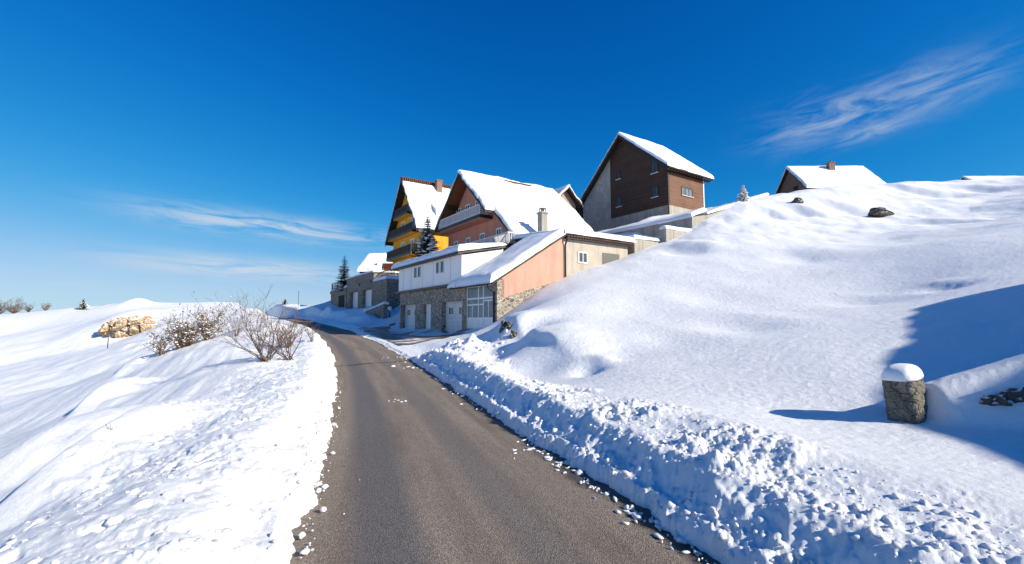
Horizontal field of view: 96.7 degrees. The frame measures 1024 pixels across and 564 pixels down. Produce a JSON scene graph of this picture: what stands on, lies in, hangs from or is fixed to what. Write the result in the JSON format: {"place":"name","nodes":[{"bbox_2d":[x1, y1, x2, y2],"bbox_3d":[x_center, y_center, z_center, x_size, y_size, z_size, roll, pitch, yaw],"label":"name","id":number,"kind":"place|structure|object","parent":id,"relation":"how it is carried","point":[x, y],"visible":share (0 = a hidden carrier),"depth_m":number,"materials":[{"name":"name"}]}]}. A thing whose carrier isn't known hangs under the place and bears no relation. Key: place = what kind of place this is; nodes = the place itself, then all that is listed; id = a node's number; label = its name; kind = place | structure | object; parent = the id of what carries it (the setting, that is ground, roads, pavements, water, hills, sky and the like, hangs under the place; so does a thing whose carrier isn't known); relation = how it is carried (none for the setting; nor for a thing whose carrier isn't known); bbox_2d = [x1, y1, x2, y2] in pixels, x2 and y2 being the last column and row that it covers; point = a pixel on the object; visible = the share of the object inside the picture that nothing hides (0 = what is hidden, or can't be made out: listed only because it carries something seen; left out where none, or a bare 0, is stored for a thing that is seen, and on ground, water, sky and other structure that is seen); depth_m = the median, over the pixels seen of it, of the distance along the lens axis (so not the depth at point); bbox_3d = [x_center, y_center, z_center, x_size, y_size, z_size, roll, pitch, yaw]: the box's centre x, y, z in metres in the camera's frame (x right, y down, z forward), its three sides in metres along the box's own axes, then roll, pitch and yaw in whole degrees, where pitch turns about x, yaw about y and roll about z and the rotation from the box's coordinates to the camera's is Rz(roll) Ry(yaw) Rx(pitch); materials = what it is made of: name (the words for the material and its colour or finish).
{"place":"outdoors","nodes":[
{"label":"outdoors","id":0,"kind":"place"},
{"bbox_2d":[358,323,474,345],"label":"driveway","id":1,"kind":"structure","parent":0,"point":[400,338],"depth_m":30.94,"materials":[{"name":"white snow"}]},
{"bbox_2d":[280,318,720,563],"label":"road","id":2,"kind":"structure","parent":0,"point":[439,472],"depth_m":5.40,"materials":[{"name":"grey asphalt"}]},
{"bbox_2d":[313,461,323,471],"bbox_3d":[-2.594,2.458,6.061,0.168,0.141,0.160,0,-5,0],"label":"snow clod","id":3,"kind":"object","parent":2,"relation":"on","point":[319,465],"visible":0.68,"depth_m":6.03,"materials":[{"name":"white snow"}]},
{"bbox_2d":[320,506,326,512],"bbox_3d":[-2.017,2.432,4.872,0.066,0.056,0.064,4,-6,-41],"label":"snow clod","id":4,"kind":"object","parent":2,"relation":"on","point":[323,509],"visible":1,"depth_m":4.85,"materials":[{"name":"white snow"}]},
{"bbox_2d":[0,176,1023,563],"bbox_3d":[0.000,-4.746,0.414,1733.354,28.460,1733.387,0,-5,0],"label":"snowy ground","id":5,"kind":"structure","parent":0,"point":[786,326],"depth_m":9.04,"materials":[{"name":"white snow"}]},
{"bbox_2d":[0,297,33,313],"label":"bush","id":6,"kind":"object","parent":5,"relation":"on","point":[8,308],"visible":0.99,"depth_m":75.99,"materials":[{"name":"brown plant"}]},
{"bbox_2d":[40,301,51,310],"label":"bush","id":7,"kind":"object","parent":5,"relation":"on","point":[47,307],"visible":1,"depth_m":76.93,"materials":[{"name":"brown plant"}]},
{"bbox_2d":[73,299,89,309],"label":"spruce tree","id":8,"kind":"object","parent":5,"relation":"on","point":[83,304],"visible":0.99,"depth_m":75.76,"materials":[{"name":"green plant"}]},
{"bbox_2d":[98,315,156,337],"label":"rock outcrop","id":9,"kind":"object","parent":5,"relation":"on","point":[118,327],"visible":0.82,"depth_m":53.85,"materials":[{"name":"beige stone"}]},
{"bbox_2d":[140,291,239,355],"bbox_3d":[-16.804,2.192,24.377,4.928,3.383,2.768,5,-7,-45],"label":"bush","id":10,"kind":"object","parent":5,"relation":"on","point":[204,330],"visible":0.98,"depth_m":23.91,"materials":[{"name":"brown plant"}]},
{"bbox_2d":[202,289,273,335],"bbox_3d":[-14.913,1.746,25.255,3.425,2.580,2.836,0,-5,0],"label":"bush","id":11,"kind":"object","parent":5,"relation":"on","point":[235,329],"visible":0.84,"depth_m":25.14,"materials":[{"name":"brown plant"}]},
{"bbox_2d":[206,286,323,361],"bbox_3d":[-8.137,1.429,15.130,2.777,2.525,3.273,0,-5,0],"label":"bush","id":12,"kind":"object","parent":5,"relation":"on","point":[259,347],"visible":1,"depth_m":15.00,"materials":[{"name":"brown plant"}]},
{"bbox_2d":[265,309,318,347],"bbox_3d":[-10.096,1.992,20.788,2.503,2.021,2.711,0,-5,0],"label":"bush","id":13,"kind":"object","parent":5,"relation":"on","point":[308,333],"visible":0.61,"depth_m":20.75,"materials":[{"name":"brown plant"}]},
{"bbox_2d":[330,281,346,307],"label":"stone hut","id":14,"kind":"object","parent":5,"relation":"on","point":[338,298],"visible":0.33,"depth_m":67.23,"materials":[{"name":"grey stone"}]},
{"bbox_2d":[338,295,343,306],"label":"doorway","id":15,"kind":"structure","parent":14,"relation":"in","point":[341,298],"depth_m":66.30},
{"bbox_2d":[331,257,349,290],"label":"spruce tree","id":16,"kind":"object","parent":5,"relation":"on","point":[339,285],"visible":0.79,"depth_m":66.12,"materials":[{"name":"green plant"}]},
{"bbox_2d":[346,269,399,311],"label":"stone garage","id":17,"kind":"structure","parent":5,"relation":"on","point":[370,288],"depth_m":54.42,"materials":[{"name":"grey stone"}]},
{"bbox_2d":[353,292,357,307],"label":"garage door","id":18,"kind":"structure","parent":17,"relation":"in","point":[355,295],"depth_m":61.63,"materials":[{"name":"white metal"}]},
{"bbox_2d":[365,289,371,306],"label":"garage door","id":19,"kind":"structure","parent":17,"relation":"in","point":[368,292],"depth_m":56.78,"materials":[{"name":"white metal"}]},
{"bbox_2d":[357,253,392,272],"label":"roof","id":20,"kind":"structure","parent":5,"relation":"on","point":[373,261],"depth_m":87.17,"materials":[{"name":"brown wood"}]},
{"bbox_2d":[363,301,388,318],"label":"ramp wall","id":21,"kind":"structure","parent":5,"relation":"on","point":[379,310],"depth_m":47.17,"materials":[{"name":"grey stone"}]},
{"bbox_2d":[384,176,451,270],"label":"chalet","id":22,"kind":"object","parent":5,"relation":"on","point":[417,202],"visible":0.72,"depth_m":62.52,"materials":[{"name":"yellow paint"}]},
{"bbox_2d":[410,238,413,251],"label":"window","id":23,"kind":"structure","parent":22,"relation":"in","point":[411,240],"depth_m":61.21,"materials":[{"name":"white glass"}]},
{"bbox_2d":[410,216,440,257],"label":"spruce tree","id":24,"kind":"object","parent":5,"relation":"on","point":[427,242],"visible":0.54,"depth_m":46.21,"materials":[{"name":"green plant"}]},
{"bbox_2d":[499,319,506,332],"bbox_3d":[-0.384,2.180,20.910,0.420,0.927,0.559,0,-5,0],"label":"boulder","id":25,"kind":"object","parent":5,"relation":"on","point":[503,325],"visible":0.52,"depth_m":20.73,"materials":[{"name":"grey stone"}]},
{"bbox_2d":[507,321,511,329],"bbox_3d":[-0.113,1.984,20.117,0.279,0.570,0.300,-4,-6,41],"label":"boulder","id":26,"kind":"object","parent":5,"relation":"on","point":[509,324],"visible":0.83,"depth_m":20.02,"materials":[{"name":"grey stone"}]},
{"bbox_2d":[0,329,1023,563],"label":"snow crumbs","id":27,"kind":"object","parent":5,"relation":"on","point":[170,547],"visible":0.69,"depth_m":4.24,"materials":[{"name":"white snow"}]},
{"bbox_2d":[509,330,516,338],"bbox_3d":[0.071,2.313,19.493,0.364,0.563,0.278,0,-5,0],"label":"boulder","id":28,"kind":"object","parent":5,"relation":"on","point":[513,334],"visible":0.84,"depth_m":19.40,"materials":[{"name":"grey stone"}]},
{"bbox_2d":[391,227,635,331],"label":"garage house","id":29,"kind":"structure","parent":5,"relation":"on","point":[462,287],"depth_m":31.52,"materials":[{"name":"white paint"}]},
{"bbox_2d":[405,304,414,329],"bbox_3d":[-8.646,3.338,39.563,0.094,2.760,3.300,3,-6,-34],"label":"garage door","id":30,"kind":"structure","parent":29,"relation":"in","point":[409,309],"depth_m":40.00,"materials":[{"name":"white paint"}]},
{"bbox_2d":[414,267,416,277],"bbox_3d":[-8.072,-0.767,38.118,0.080,0.900,0.540,3,-6,-34],"label":"window","id":31,"kind":"structure","parent":29,"relation":"in","point":[415,269],"depth_m":38.09,"materials":[{"name":"grey paint"}]},
{"bbox_2d":[418,266,420,277],"bbox_3d":[-7.611,-0.824,37.436,0.080,0.900,0.550,3,-6,-34],"label":"window","id":32,"kind":"structure","parent":29,"relation":"in","point":[419,268],"depth_m":37.39,"materials":[{"name":"glass"}]},
{"bbox_2d":[426,304,430,327],"bbox_3d":[-6.505,3.088,36.100,0.085,2.680,1.450,3,-6,-34],"label":"door","id":33,"kind":"structure","parent":29,"relation":"in","point":[428,306],"depth_m":36.31,"materials":[{"name":"white paint"}]},
{"bbox_2d":[436,262,438,273],"bbox_3d":[-5.622,-1.071,34.491,0.080,0.900,0.530,3,-6,-34],"label":"window","id":34,"kind":"structure","parent":29,"relation":"in","point":[437,263],"depth_m":34.50,"materials":[{"name":"grey glass"}]},
{"bbox_2d":[440,260,443,272],"bbox_3d":[-5.181,-1.126,33.839,0.080,0.900,0.550,3,-6,-34],"label":"window","id":35,"kind":"structure","parent":29,"relation":"in","point":[441,262],"depth_m":33.82,"materials":[{"name":"grey glass"}]},
{"bbox_2d":[446,301,461,331],"bbox_3d":[-3.996,2.756,32.622,0.094,2.760,3.250,3,-6,-34],"label":"garage door","id":36,"kind":"structure","parent":29,"relation":"in","point":[453,309],"depth_m":32.92,"materials":[{"name":"white paint"}]},
{"bbox_2d":[467,284,492,328],"bbox_3d":[-2.056,1.800,29.301,0.090,3.210,3.460,3,-6,-34],"label":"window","id":37,"kind":"structure","parent":29,"relation":"in","point":[479,299],"depth_m":29.31,"materials":[{"name":"grey glass"}]},
{"bbox_2d":[578,251,587,263],"bbox_3d":[4.924,-1.696,31.701,0.900,0.820,0.080,3,-6,-34],"label":"window","id":38,"kind":"structure","parent":29,"relation":"in","point":[582,256],"depth_m":31.69,"materials":[{"name":"grey paint"}]},
{"bbox_2d":[602,253,618,263],"bbox_3d":[7.228,-1.153,33.220,1.700,1.850,0.054,3,-6,-34],"label":"side door","id":39,"kind":"structure","parent":29,"relation":"in","point":[607,257],"depth_m":33.13,"materials":[{"name":"grey paint"}]},
{"bbox_2d":[434,170,593,250],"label":"chalet","id":40,"kind":"object","parent":5,"relation":"on","point":[479,208],"visible":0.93,"depth_m":41.72,"materials":[{"name":"paint"}]},
{"bbox_2d":[496,227,501,238],"bbox_3d":[-1.101,-4.056,38.389,0.080,1.000,0.840,3,-6,-34],"label":"window","id":41,"kind":"structure","parent":40,"relation":"in","point":[499,230],"depth_m":38.32,"materials":[{"name":"white glass"}]},
{"bbox_2d":[555,184,583,209],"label":"dormer","id":42,"kind":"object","parent":40,"relation":"attached to","point":[566,193],"depth_m":51.87,"materials":[{"name":"brown wood"}]},
{"bbox_2d":[628,235,660,253],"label":"garden wall","id":43,"kind":"structure","parent":5,"relation":"on","point":[643,242],"depth_m":35.26,"materials":[{"name":"concrete"}]},
{"bbox_2d":[576,132,713,231],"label":"timber house","id":44,"kind":"structure","parent":5,"relation":"on","point":[634,179],"depth_m":51.86,"materials":[{"name":"brown wood"}]},
{"bbox_2d":[616,170,620,179],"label":"window","id":45,"kind":"structure","parent":44,"relation":"in","point":[618,174],"depth_m":53.98,"materials":[{"name":"black glass"}]},
{"bbox_2d":[616,196,621,207],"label":"window","id":46,"kind":"structure","parent":44,"relation":"in","point":[619,199],"depth_m":53.68,"materials":[{"name":"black glass"}]},
{"bbox_2d":[650,159,658,174],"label":"window","id":47,"kind":"structure","parent":44,"relation":"in","point":[654,165],"depth_m":49.67,"materials":[{"name":"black glass"}]},
{"bbox_2d":[651,185,658,197],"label":"window","id":48,"kind":"structure","parent":44,"relation":"in","point":[654,189],"depth_m":49.44,"materials":[{"name":"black glass"}]},
{"bbox_2d":[681,186,693,197],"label":"window","id":49,"kind":"structure","parent":44,"relation":"in","point":[688,192],"depth_m":49.89,"materials":[{"name":"white glass"}]},
{"bbox_2d":[659,225,691,241],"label":"garden wall","id":50,"kind":"structure","parent":5,"relation":"on","point":[667,232],"depth_m":36.53,"materials":[{"name":"concrete"}]},
{"bbox_2d":[598,193,768,236],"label":"retaining wall","id":51,"kind":"structure","parent":5,"relation":"on","point":[695,218],"depth_m":41.56,"materials":[{"name":"concrete"}]},
{"bbox_2d":[734,185,749,201],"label":"spruce tree","id":52,"kind":"object","parent":5,"relation":"on","point":[743,195],"visible":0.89,"depth_m":43.66,"materials":[{"name":"white plant"}]},
{"bbox_2d":[791,197,803,203],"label":"boulder","id":53,"kind":"object","parent":5,"relation":"on","point":[798,200],"visible":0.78,"depth_m":40.49,"materials":[{"name":"grey stone"}]},
{"bbox_2d":[774,161,885,194],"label":"hill house","id":54,"kind":"structure","parent":5,"relation":"on","point":[797,178],"depth_m":59.60,"materials":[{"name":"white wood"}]},
{"bbox_2d":[868,207,894,217],"bbox_3d":[29.699,-5.480,36.651,2.059,1.117,1.478,3,-5,-29],"label":"boulder","id":55,"kind":"object","parent":5,"relation":"on","point":[878,212],"visible":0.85,"depth_m":36.20,"materials":[{"name":"grey stone"}]},
{"bbox_2d":[881,363,927,423],"bbox_3d":[5.551,1.654,6.421,0.636,0.985,0.454,-3,-4,-34],"label":"gatepost","id":56,"kind":"object","parent":5,"relation":"on","point":[904,389],"visible":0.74,"depth_m":6.26,"materials":[{"name":"stone"}]},
{"bbox_2d":[960,176,1018,179],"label":"hill house","id":57,"kind":"structure","parent":5,"relation":"on","point":[977,177],"depth_m":80.96,"materials":[{"name":"white wood"}]},
{"bbox_2d":[979,387,1023,405],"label":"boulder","id":58,"kind":"object","parent":5,"relation":"on","point":[1014,395],"visible":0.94,"depth_m":5.82,"materials":[{"name":"grey stone"}]},
{"bbox_2d":[0,0,1023,313],"label":"sky","id":59,"kind":"structure","parent":0,"point":[163,151],"materials":[{"name":"blue"}]}
]}

